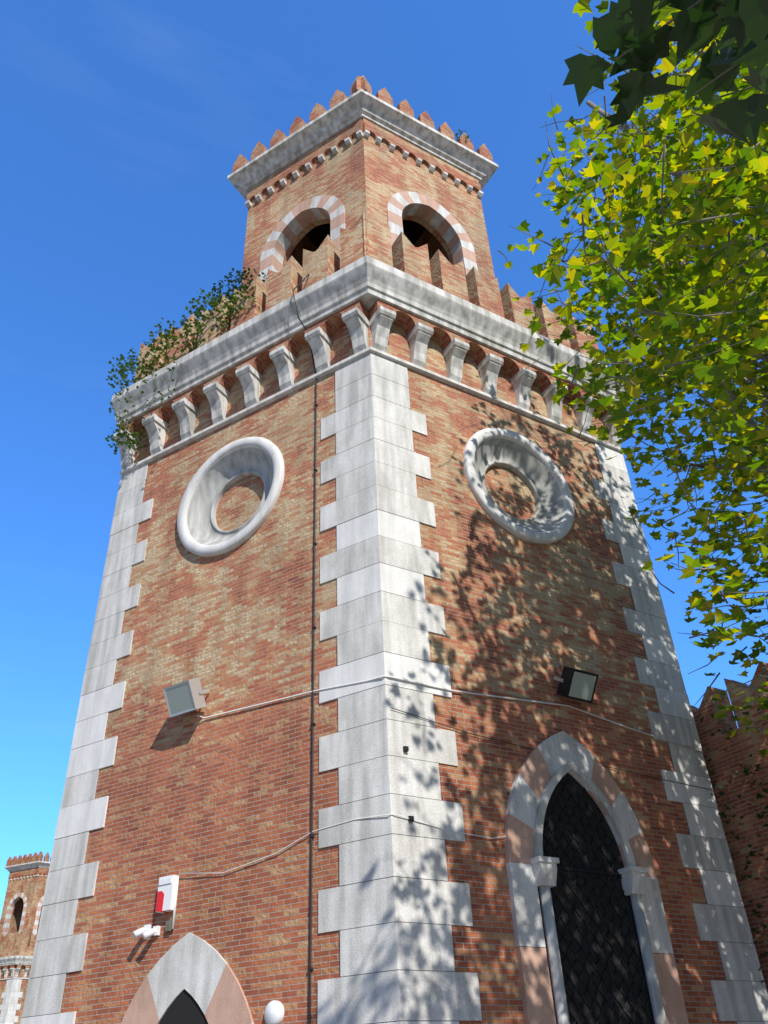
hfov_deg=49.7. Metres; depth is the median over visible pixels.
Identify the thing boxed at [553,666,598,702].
floodlight
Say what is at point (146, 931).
security cameras
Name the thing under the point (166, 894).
alarm siren
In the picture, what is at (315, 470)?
cables and conduit
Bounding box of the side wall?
[690,661,767,991]
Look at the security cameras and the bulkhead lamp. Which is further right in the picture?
the bulkhead lamp
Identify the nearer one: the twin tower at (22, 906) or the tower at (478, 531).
the tower at (478, 531)
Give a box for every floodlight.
[163,677,209,716]
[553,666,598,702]
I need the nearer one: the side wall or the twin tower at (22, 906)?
the side wall
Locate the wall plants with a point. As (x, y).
(212, 303)
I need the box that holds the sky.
[0,0,767,918]
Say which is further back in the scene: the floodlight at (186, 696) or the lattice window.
the floodlight at (186, 696)
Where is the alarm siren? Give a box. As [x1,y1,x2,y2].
[155,875,178,912]
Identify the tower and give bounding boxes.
[0,851,50,1023]
[20,75,767,1023]
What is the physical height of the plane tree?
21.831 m
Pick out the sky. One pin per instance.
(124, 124)
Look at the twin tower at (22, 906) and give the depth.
92.71 m
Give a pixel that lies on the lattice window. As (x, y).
(586, 870)
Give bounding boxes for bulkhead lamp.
[264,1000,283,1023]
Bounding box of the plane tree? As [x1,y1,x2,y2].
[496,0,767,758]
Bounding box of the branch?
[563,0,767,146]
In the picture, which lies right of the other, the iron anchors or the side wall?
the side wall
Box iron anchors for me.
[403,746,413,821]
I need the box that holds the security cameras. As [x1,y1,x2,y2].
[133,876,178,939]
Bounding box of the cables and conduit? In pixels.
[179,274,710,1023]
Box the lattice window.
[543,778,654,1023]

